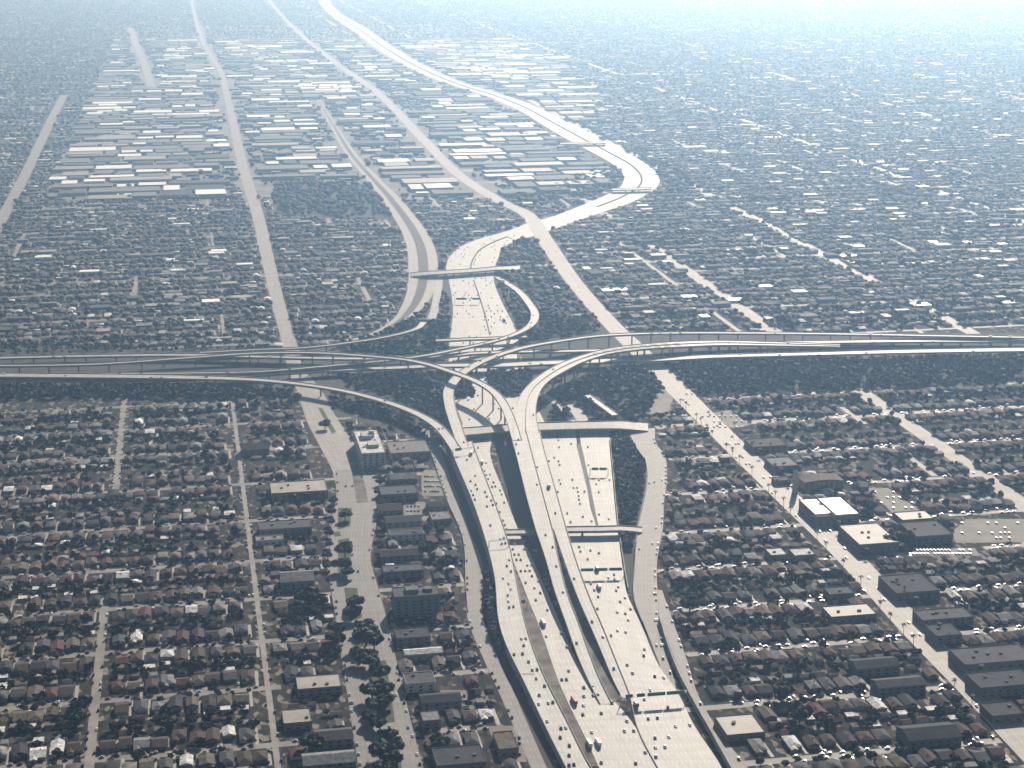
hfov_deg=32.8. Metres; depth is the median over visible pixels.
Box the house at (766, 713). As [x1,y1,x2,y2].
[757,705,776,720]
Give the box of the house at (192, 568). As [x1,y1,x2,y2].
[189,565,199,574]
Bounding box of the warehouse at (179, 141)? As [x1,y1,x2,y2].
[172,139,201,143]
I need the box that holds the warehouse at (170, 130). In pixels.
[164,129,177,132]
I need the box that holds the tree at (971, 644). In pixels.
[968,642,979,646]
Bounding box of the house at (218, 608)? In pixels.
[213,603,225,612]
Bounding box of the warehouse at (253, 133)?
[245,131,259,135]
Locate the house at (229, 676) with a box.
[223,669,236,682]
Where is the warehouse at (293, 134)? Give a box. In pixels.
[284,133,302,137]
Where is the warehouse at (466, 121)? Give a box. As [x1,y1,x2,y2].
[460,120,473,123]
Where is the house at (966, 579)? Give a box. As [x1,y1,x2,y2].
[957,573,975,585]
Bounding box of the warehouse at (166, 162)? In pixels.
[156,161,177,164]
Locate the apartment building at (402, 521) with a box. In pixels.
[384,514,421,528]
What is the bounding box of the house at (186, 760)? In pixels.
[179,753,192,767]
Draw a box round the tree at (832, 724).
[826,721,836,728]
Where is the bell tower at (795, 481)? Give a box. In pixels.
[792,466,798,492]
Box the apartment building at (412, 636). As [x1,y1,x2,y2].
[394,626,430,645]
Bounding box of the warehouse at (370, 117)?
[362,116,373,119]
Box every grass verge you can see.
[334,531,340,536]
[338,508,351,529]
[338,538,351,574]
[344,588,361,621]
[352,628,372,646]
[369,660,394,722]
[379,735,401,767]
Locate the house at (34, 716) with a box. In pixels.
[27,710,43,722]
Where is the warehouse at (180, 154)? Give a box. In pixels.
[173,152,187,155]
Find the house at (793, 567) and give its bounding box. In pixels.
[786,564,800,570]
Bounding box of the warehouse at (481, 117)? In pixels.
[479,116,508,119]
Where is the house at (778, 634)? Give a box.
[770,630,786,639]
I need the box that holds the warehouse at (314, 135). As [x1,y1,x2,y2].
[306,132,320,137]
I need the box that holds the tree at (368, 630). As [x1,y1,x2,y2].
[351,622,380,645]
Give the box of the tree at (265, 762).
[261,759,269,767]
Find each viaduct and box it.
[508,426,566,531]
[513,340,839,431]
[535,528,610,703]
[553,528,629,697]
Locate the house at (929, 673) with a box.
[921,666,939,679]
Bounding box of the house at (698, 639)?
[691,635,709,647]
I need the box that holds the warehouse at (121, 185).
[117,184,133,186]
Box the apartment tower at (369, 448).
[354,430,385,467]
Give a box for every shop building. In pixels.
[386,440,430,459]
[744,437,786,452]
[764,456,798,472]
[765,547,786,560]
[771,476,790,484]
[788,547,815,560]
[823,586,854,600]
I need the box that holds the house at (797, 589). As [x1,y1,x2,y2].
[789,584,804,595]
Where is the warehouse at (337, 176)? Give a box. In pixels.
[320,173,356,178]
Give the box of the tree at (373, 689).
[358,681,384,697]
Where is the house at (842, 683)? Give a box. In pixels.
[832,676,852,689]
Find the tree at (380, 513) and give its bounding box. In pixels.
[375,510,383,517]
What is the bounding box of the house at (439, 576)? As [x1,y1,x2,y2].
[433,571,444,581]
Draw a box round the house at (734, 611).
[727,605,742,617]
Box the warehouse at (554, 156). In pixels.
[525,153,579,159]
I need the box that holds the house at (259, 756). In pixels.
[252,750,267,763]
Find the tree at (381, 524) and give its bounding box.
[377,522,385,528]
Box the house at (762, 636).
[753,631,771,641]
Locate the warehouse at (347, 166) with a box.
[331,163,352,169]
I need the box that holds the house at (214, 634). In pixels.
[206,630,218,639]
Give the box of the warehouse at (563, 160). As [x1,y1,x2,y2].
[556,157,576,163]
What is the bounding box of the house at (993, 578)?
[984,575,1000,582]
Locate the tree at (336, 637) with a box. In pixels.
[325,631,345,645]
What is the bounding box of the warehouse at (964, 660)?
[948,643,1023,674]
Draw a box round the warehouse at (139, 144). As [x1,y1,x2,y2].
[133,142,145,146]
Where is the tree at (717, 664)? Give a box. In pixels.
[714,662,723,667]
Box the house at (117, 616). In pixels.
[112,611,123,621]
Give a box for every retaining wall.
[432,456,467,608]
[610,440,627,588]
[633,447,646,620]
[658,615,732,767]
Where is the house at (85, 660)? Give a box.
[79,657,92,668]
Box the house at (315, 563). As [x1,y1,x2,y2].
[310,559,319,567]
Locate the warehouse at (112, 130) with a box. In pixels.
[72,129,119,132]
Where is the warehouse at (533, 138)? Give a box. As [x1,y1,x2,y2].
[524,137,543,140]
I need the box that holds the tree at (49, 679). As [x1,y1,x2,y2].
[46,676,53,683]
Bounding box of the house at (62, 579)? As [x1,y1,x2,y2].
[59,574,70,584]
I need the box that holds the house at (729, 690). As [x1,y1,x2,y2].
[723,685,740,697]
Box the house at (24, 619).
[21,616,34,626]
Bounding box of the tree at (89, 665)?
[84,662,93,668]
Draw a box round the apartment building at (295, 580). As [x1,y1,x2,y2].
[279,570,314,590]
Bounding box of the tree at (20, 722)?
[16,719,27,726]
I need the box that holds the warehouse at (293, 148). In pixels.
[291,146,310,151]
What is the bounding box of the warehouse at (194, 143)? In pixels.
[181,142,212,146]
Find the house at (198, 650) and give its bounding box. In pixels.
[192,646,205,658]
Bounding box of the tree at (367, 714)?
[361,708,380,723]
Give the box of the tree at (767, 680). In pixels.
[762,678,770,683]
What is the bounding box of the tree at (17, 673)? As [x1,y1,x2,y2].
[13,669,22,678]
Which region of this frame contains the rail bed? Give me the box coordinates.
[318,101,427,332]
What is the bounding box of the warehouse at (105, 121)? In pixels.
[93,120,118,124]
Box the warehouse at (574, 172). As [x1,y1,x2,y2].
[561,170,617,174]
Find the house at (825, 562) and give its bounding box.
[821,559,834,567]
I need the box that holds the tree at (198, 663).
[193,659,203,668]
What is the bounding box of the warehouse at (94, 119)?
[80,118,100,120]
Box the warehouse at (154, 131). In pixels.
[143,130,160,133]
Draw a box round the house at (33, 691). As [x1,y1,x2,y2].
[27,684,43,700]
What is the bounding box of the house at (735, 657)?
[728,652,743,664]
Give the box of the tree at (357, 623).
[353,618,374,627]
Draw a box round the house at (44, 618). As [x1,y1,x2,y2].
[36,614,49,622]
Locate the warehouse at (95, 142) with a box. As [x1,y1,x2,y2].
[77,142,112,145]
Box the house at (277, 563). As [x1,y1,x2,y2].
[268,560,280,569]
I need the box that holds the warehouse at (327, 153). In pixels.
[318,151,336,156]
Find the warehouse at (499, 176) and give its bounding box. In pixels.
[484,173,534,178]
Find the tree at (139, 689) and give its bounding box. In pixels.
[134,686,143,693]
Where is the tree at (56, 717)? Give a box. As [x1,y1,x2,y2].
[51,714,60,720]
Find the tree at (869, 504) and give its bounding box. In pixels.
[858,499,876,508]
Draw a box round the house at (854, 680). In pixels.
[848,675,866,689]
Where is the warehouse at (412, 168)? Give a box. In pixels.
[379,165,441,171]
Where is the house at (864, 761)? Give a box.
[856,755,875,767]
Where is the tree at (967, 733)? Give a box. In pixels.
[963,730,972,737]
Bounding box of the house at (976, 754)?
[967,748,990,761]
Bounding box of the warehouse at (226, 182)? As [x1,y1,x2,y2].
[169,179,230,186]
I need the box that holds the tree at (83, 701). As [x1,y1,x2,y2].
[70,694,92,708]
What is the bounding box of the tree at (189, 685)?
[186,681,193,689]
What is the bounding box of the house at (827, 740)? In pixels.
[818,733,836,746]
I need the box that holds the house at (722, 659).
[712,655,730,665]
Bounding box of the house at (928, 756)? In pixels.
[916,746,936,764]
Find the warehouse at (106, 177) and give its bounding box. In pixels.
[90,174,133,180]
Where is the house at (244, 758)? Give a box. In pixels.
[236,751,251,766]
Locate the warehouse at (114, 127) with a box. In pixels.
[97,126,146,129]
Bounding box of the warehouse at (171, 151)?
[155,149,182,154]
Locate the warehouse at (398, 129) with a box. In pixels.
[385,127,405,131]
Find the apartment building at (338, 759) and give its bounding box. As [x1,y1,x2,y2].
[301,749,355,767]
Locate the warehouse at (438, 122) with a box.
[417,121,457,125]
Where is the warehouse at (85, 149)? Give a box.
[69,147,115,152]
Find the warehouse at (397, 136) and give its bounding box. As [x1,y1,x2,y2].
[384,134,402,139]
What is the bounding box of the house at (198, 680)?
[191,674,204,685]
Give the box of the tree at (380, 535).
[376,532,385,537]
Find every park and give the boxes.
[272,182,392,219]
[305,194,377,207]
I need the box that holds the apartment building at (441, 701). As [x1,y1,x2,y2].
[418,691,461,710]
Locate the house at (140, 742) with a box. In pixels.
[133,737,149,752]
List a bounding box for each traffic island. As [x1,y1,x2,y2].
[318,408,335,433]
[348,452,367,502]
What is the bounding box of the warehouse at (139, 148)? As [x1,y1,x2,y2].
[121,146,177,151]
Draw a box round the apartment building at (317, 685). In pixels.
[296,673,341,697]
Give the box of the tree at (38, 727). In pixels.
[34,725,41,731]
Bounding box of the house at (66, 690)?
[59,684,74,696]
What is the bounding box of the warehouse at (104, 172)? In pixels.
[94,170,113,174]
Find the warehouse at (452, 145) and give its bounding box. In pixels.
[438,142,486,147]
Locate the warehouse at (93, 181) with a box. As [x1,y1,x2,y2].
[83,179,104,183]
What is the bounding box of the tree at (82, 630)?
[78,627,90,637]
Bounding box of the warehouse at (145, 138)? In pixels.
[137,136,152,139]
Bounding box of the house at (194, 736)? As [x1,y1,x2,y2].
[189,731,205,744]
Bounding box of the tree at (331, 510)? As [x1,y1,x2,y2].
[326,507,336,514]
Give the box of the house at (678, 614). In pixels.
[673,610,686,621]
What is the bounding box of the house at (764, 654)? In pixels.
[756,648,774,662]
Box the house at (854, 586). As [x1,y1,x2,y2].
[846,581,860,590]
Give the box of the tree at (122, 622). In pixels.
[117,619,126,626]
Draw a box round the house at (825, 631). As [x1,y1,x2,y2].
[816,627,831,636]
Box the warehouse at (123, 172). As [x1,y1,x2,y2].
[117,171,131,174]
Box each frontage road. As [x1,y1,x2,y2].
[425,433,546,767]
[629,428,675,687]
[655,590,747,767]
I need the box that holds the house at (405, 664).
[397,658,413,673]
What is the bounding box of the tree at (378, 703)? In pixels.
[364,697,388,709]
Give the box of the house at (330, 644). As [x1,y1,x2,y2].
[321,640,334,650]
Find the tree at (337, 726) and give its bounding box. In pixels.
[332,724,345,727]
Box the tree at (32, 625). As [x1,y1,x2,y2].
[27,621,39,631]
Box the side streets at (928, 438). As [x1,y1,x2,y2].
[0,0,1023,767]
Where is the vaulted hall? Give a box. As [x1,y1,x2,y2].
[798,473,843,489]
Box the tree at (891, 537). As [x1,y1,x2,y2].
[883,534,899,540]
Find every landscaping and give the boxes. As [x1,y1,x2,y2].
[0,271,1023,444]
[332,409,556,767]
[454,385,473,397]
[487,373,530,395]
[497,433,563,598]
[610,437,660,667]
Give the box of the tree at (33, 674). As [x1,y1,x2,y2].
[29,671,36,676]
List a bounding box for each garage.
[0,674,7,680]
[0,739,8,746]
[7,629,18,635]
[9,636,17,642]
[9,723,19,730]
[12,587,22,592]
[14,680,27,686]
[16,736,26,742]
[18,595,26,601]
[19,627,30,633]
[25,636,33,641]
[32,586,39,591]
[33,737,43,744]
[41,634,50,638]
[44,721,54,728]
[47,584,55,589]
[48,670,55,676]
[50,680,57,686]
[52,632,63,639]
[57,585,65,590]
[61,720,73,727]
[62,679,71,684]
[64,592,72,596]
[69,632,78,637]
[71,734,79,740]
[76,591,85,596]
[79,668,90,674]
[83,621,94,627]
[86,630,94,636]
[90,590,98,594]
[102,730,115,737]
[111,622,121,627]
[114,675,126,681]
[115,664,126,670]
[118,716,126,722]
[118,729,128,736]
[121,588,131,593]
[126,619,136,625]
[130,664,138,670]
[132,672,138,678]
[134,715,144,721]
[139,618,150,624]
[143,664,154,670]
[148,671,157,678]
[151,586,157,590]
[154,726,161,733]
[155,712,162,718]
[156,617,164,622]
[161,661,169,667]
[168,585,178,589]
[170,618,180,623]
[173,724,183,729]
[176,626,185,630]
[176,660,184,666]
[176,669,187,675]
[181,585,191,589]
[191,709,199,716]
[193,669,203,674]
[195,623,203,627]
[206,720,218,727]
[208,622,217,627]
[212,658,223,664]
[220,622,228,628]
[220,705,229,712]
[223,666,234,669]
[236,579,246,584]
[238,719,248,726]
[279,609,286,615]
[285,660,296,666]
[288,703,298,708]
[290,607,300,612]
[303,660,310,665]
[308,701,315,708]
[324,614,333,620]
[329,710,341,718]
[445,649,455,655]
[463,647,473,650]
[474,688,481,694]
[475,698,483,705]
[485,685,493,691]
[675,580,685,585]
[679,590,688,595]
[690,631,702,635]
[697,622,704,627]
[702,586,712,592]
[707,629,717,634]
[709,668,719,674]
[718,680,731,686]
[720,585,726,590]
[725,666,733,672]
[738,618,747,623]
[741,666,749,672]
[741,678,750,685]
[747,583,755,588]
[749,677,760,683]
[756,665,765,671]
[767,676,778,682]
[768,625,776,630]
[768,663,778,669]
[768,721,781,728]
[778,729,788,735]
[783,663,794,669]
[783,673,796,680]
[787,719,797,726]
[793,615,801,620]
[793,667,801,672]
[796,659,806,665]
[797,673,810,679]
[799,727,808,734]
[801,623,809,627]
[805,715,814,722]
[812,725,823,733]
[814,671,825,677]
[815,658,823,664]
[817,580,825,585]
[827,670,838,677]
[830,714,841,721]
[832,659,842,665]
[833,726,843,732]
[844,712,858,719]
[848,655,859,658]
[849,722,859,730]
[866,721,881,729]
[873,653,885,656]
[878,712,890,719]
[896,710,907,717]
[899,719,911,725]
[904,665,915,671]
[906,653,918,659]
[914,716,928,723]
[924,706,935,713]
[928,717,941,722]
[945,706,954,712]
[947,715,957,722]
[955,601,967,606]
[955,702,969,709]
[958,715,973,722]
[962,761,977,767]
[977,602,984,607]
[998,598,1009,603]
[999,758,1013,766]
[1001,607,1013,611]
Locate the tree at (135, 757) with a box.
[132,753,140,760]
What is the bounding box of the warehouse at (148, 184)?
[138,182,165,186]
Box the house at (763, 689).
[753,683,772,695]
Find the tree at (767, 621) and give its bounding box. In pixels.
[761,618,772,627]
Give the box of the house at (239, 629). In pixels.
[234,623,247,634]
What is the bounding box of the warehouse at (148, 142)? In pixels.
[118,139,168,145]
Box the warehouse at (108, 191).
[88,186,159,195]
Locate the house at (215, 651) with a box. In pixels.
[211,646,221,656]
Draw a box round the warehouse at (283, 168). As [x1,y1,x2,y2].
[256,164,308,171]
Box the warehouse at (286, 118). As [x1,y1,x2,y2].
[278,117,293,120]
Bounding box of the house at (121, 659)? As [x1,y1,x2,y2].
[115,656,127,663]
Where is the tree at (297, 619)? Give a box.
[291,616,301,625]
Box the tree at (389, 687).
[375,678,394,692]
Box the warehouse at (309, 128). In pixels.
[299,127,317,130]
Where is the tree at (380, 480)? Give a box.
[375,476,385,484]
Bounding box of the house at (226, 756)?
[219,747,233,765]
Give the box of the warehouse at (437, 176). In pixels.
[427,175,449,177]
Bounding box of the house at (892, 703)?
[885,696,903,709]
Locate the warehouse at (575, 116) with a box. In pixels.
[567,116,584,117]
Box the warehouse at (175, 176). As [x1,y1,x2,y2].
[169,173,181,179]
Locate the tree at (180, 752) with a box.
[175,749,184,755]
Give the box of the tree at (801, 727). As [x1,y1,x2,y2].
[797,725,805,729]
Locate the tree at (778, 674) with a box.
[774,672,781,677]
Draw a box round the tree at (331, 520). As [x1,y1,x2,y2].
[326,518,334,525]
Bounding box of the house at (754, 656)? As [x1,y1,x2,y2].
[741,651,760,661]
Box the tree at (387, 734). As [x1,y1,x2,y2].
[377,728,398,741]
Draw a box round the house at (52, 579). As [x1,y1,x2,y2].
[44,574,56,583]
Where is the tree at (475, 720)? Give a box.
[471,718,479,723]
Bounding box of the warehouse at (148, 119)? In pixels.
[132,117,152,121]
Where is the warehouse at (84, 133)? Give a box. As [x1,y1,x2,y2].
[75,131,111,135]
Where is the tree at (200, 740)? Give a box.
[194,736,205,744]
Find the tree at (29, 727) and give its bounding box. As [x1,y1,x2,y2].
[22,723,34,734]
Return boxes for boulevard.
[268,0,1023,760]
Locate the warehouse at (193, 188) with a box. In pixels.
[186,184,223,192]
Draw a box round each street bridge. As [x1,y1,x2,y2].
[410,265,519,276]
[430,420,647,439]
[505,525,641,537]
[560,141,605,145]
[612,187,651,192]
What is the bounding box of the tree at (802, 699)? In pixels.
[798,693,807,702]
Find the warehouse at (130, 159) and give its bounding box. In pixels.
[124,155,165,162]
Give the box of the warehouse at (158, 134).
[138,133,183,137]
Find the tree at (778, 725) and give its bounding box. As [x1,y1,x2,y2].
[775,722,783,728]
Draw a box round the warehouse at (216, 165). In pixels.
[194,162,219,168]
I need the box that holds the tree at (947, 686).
[942,683,952,689]
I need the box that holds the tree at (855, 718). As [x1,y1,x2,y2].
[851,716,858,721]
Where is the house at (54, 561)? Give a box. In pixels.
[44,559,57,568]
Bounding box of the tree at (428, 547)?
[418,540,438,555]
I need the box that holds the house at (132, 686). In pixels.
[127,680,139,691]
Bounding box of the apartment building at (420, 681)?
[403,671,435,692]
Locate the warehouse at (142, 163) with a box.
[132,161,153,165]
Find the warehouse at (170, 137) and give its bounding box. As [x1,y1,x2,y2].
[155,135,173,139]
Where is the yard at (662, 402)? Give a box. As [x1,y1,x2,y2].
[641,382,672,414]
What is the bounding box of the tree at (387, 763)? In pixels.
[372,759,397,767]
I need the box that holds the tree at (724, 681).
[718,679,727,684]
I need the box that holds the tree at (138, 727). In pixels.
[133,724,143,730]
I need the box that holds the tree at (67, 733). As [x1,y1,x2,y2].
[63,730,72,736]
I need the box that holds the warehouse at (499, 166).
[483,164,511,169]
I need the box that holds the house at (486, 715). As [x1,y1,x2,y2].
[478,708,493,721]
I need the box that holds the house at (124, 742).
[118,736,131,748]
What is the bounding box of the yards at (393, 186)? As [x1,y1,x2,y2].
[35,23,587,211]
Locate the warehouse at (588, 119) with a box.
[580,117,598,121]
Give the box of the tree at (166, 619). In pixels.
[163,616,172,623]
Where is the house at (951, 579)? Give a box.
[944,575,959,583]
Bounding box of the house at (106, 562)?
[101,557,111,567]
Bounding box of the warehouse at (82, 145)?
[69,143,96,147]
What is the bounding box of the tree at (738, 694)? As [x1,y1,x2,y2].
[733,691,742,698]
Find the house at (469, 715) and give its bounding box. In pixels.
[462,710,477,721]
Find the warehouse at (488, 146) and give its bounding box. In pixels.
[481,145,494,148]
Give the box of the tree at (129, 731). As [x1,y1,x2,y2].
[126,728,134,735]
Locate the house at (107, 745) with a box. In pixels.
[100,739,114,751]
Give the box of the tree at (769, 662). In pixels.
[763,660,771,667]
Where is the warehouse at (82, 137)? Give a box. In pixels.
[72,135,92,139]
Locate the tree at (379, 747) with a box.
[367,740,392,759]
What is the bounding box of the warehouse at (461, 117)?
[438,116,477,118]
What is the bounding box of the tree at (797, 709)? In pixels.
[786,699,813,722]
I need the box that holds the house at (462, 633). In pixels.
[454,628,469,641]
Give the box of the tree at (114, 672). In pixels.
[111,670,118,674]
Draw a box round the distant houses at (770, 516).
[0,0,1023,767]
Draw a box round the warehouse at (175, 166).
[134,164,188,171]
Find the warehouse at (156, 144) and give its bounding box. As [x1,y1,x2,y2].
[151,143,162,145]
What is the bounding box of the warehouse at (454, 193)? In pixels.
[431,189,473,197]
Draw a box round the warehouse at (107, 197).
[87,194,127,200]
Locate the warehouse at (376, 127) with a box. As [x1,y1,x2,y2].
[362,125,390,130]
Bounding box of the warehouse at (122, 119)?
[104,118,127,121]
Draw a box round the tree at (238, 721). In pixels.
[236,718,243,724]
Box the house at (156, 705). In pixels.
[152,701,164,712]
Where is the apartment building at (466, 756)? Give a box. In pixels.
[432,743,486,767]
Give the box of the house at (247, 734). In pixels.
[239,727,254,742]
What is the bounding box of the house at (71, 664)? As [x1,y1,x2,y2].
[62,659,76,671]
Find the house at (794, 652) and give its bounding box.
[788,647,803,659]
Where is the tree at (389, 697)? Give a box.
[376,692,394,707]
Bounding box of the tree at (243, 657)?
[237,654,247,661]
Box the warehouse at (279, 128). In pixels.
[261,127,294,131]
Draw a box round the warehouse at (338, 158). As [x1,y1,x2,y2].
[319,156,341,160]
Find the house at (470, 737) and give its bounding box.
[463,732,479,744]
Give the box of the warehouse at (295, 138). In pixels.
[253,136,301,141]
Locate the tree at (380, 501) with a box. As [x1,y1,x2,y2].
[376,499,386,503]
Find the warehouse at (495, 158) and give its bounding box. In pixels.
[492,156,506,160]
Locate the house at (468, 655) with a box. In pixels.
[462,650,475,661]
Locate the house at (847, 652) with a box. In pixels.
[837,647,854,657]
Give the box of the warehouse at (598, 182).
[593,178,611,186]
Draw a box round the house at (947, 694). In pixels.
[942,690,957,701]
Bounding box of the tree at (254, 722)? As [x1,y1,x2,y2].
[249,718,260,726]
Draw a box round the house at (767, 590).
[763,588,780,597]
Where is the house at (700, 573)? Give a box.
[696,569,709,577]
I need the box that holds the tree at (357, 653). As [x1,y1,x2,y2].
[349,645,370,663]
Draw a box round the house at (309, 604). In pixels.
[304,602,314,606]
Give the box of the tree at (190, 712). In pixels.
[185,709,198,716]
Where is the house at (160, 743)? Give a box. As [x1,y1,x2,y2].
[151,736,168,750]
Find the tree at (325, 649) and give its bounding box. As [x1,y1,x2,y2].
[318,646,331,656]
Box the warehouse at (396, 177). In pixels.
[390,175,421,180]
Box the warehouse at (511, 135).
[489,133,537,138]
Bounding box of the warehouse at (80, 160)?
[66,158,88,162]
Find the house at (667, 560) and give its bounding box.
[662,555,674,564]
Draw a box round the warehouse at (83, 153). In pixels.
[66,151,102,156]
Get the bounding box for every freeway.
[0,338,1023,363]
[0,347,1023,384]
[318,0,659,424]
[450,441,591,767]
[462,423,656,767]
[541,420,721,767]
[579,430,633,609]
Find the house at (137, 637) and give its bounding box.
[130,631,142,644]
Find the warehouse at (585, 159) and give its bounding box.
[577,157,596,161]
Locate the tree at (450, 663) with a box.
[445,659,455,668]
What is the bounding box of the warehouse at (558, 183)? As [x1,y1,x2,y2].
[535,180,592,187]
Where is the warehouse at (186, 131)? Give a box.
[183,128,206,134]
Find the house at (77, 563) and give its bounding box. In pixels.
[72,560,84,567]
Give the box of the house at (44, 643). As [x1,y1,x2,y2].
[36,638,50,649]
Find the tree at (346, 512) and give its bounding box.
[338,509,352,519]
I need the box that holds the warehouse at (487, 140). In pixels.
[484,138,505,142]
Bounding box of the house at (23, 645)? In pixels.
[19,642,33,653]
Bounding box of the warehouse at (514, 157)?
[507,154,525,160]
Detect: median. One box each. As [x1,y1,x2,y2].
[515,571,596,763]
[560,562,619,702]
[576,444,597,525]
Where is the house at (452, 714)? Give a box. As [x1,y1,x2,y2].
[445,708,460,723]
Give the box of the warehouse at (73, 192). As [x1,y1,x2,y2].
[58,190,86,195]
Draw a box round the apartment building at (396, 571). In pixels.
[382,563,423,578]
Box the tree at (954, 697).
[951,694,962,702]
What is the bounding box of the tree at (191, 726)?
[188,723,194,730]
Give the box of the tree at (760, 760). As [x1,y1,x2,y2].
[755,757,764,765]
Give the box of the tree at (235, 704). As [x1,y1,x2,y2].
[233,701,238,707]
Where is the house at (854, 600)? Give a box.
[847,596,862,603]
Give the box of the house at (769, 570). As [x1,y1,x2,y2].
[760,566,777,575]
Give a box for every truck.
[540,618,545,625]
[570,696,577,704]
[585,739,592,747]
[594,738,601,746]
[633,701,638,706]
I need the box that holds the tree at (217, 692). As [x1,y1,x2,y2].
[214,689,221,694]
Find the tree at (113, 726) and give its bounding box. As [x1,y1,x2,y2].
[108,722,120,730]
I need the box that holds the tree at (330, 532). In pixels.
[324,530,334,536]
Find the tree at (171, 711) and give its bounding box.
[164,708,173,716]
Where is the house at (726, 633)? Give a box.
[722,630,739,644]
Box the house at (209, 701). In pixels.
[202,693,216,708]
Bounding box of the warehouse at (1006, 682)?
[965,668,1023,697]
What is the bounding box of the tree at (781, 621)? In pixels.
[775,617,787,628]
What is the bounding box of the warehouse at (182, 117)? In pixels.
[174,116,190,118]
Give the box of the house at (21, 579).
[15,574,27,584]
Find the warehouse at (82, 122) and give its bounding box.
[77,121,88,124]
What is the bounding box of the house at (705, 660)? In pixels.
[699,654,714,666]
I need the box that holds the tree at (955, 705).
[952,703,959,708]
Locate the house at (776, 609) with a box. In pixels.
[767,603,783,615]
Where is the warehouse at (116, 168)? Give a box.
[95,165,131,171]
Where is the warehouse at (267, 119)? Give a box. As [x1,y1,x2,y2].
[261,117,275,121]
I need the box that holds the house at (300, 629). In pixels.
[294,625,306,634]
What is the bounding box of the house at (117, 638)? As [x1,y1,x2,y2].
[112,634,125,645]
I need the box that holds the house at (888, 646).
[878,641,898,652]
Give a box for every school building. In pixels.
[258,518,311,535]
[270,479,327,501]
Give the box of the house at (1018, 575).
[1010,571,1023,580]
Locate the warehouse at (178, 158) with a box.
[169,155,191,161]
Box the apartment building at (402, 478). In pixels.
[388,472,417,484]
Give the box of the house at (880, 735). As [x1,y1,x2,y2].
[870,728,891,742]
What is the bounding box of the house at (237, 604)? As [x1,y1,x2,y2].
[229,601,240,609]
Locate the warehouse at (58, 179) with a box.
[49,176,66,181]
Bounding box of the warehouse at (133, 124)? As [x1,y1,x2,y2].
[125,123,145,125]
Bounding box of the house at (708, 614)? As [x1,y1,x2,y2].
[701,609,715,619]
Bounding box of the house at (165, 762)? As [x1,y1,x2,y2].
[159,757,172,767]
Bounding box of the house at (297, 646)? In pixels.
[289,641,304,652]
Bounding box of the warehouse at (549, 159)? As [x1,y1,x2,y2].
[518,157,555,161]
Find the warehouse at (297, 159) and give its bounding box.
[275,156,316,162]
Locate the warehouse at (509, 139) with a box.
[504,137,525,141]
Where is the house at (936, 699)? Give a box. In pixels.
[930,694,950,705]
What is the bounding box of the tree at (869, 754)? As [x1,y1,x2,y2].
[866,751,877,759]
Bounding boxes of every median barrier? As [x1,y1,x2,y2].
[323,0,642,206]
[470,236,507,273]
[474,281,489,333]
[630,698,658,767]
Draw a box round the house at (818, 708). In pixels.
[806,702,827,716]
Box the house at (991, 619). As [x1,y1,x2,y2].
[981,611,999,625]
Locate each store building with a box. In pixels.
[429,510,451,524]
[821,603,876,623]
[878,573,939,600]
[893,510,933,521]
[899,520,952,544]
[912,606,973,627]
[925,623,961,644]
[979,700,1023,722]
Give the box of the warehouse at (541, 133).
[523,131,547,134]
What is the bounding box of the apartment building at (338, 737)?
[314,727,352,749]
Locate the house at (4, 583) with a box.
[0,580,9,588]
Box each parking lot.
[403,502,430,521]
[421,422,432,433]
[421,470,444,495]
[440,690,469,705]
[488,726,526,761]
[869,488,918,512]
[905,548,979,555]
[952,519,1023,542]
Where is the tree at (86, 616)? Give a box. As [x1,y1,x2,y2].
[79,613,91,621]
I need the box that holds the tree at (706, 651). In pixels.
[702,648,710,653]
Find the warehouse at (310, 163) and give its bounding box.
[299,160,338,166]
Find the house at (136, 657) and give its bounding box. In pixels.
[130,650,142,663]
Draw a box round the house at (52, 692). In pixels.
[45,686,58,699]
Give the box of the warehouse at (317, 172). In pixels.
[299,169,325,175]
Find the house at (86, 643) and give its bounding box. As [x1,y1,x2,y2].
[80,637,94,648]
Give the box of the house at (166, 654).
[160,649,173,659]
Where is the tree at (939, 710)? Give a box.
[933,702,945,717]
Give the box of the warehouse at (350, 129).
[344,127,359,130]
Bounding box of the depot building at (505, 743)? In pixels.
[492,730,518,756]
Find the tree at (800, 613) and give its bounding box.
[795,610,805,616]
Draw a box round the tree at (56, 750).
[51,747,60,756]
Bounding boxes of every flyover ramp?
[0,351,521,456]
[0,372,460,452]
[99,277,538,377]
[200,322,426,353]
[443,331,1023,445]
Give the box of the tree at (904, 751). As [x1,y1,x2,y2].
[899,746,907,756]
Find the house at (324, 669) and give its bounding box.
[318,665,330,673]
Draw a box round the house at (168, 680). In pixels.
[161,674,174,688]
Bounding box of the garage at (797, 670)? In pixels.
[793,667,801,672]
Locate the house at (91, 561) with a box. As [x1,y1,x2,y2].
[86,556,96,566]
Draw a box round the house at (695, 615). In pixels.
[689,611,703,621]
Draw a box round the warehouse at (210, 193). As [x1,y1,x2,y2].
[195,189,225,198]
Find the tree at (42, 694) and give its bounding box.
[37,691,47,699]
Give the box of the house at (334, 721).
[328,718,342,728]
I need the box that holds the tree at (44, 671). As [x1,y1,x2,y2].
[37,667,48,677]
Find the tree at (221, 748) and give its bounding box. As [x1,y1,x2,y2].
[218,746,225,751]
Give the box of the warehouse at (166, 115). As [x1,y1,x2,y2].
[157,114,172,118]
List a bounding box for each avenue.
[0,95,67,232]
[127,28,155,87]
[190,0,379,498]
[326,468,422,767]
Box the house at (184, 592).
[179,587,190,597]
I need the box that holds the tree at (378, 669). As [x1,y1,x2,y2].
[369,660,390,678]
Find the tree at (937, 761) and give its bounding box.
[933,758,943,766]
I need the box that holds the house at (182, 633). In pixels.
[176,630,188,642]
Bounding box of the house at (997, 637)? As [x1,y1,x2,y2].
[989,631,1006,643]
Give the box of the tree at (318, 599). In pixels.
[307,591,328,607]
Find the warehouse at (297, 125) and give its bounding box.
[295,123,318,127]
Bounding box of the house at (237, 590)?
[235,586,247,595]
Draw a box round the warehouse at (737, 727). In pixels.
[714,713,764,741]

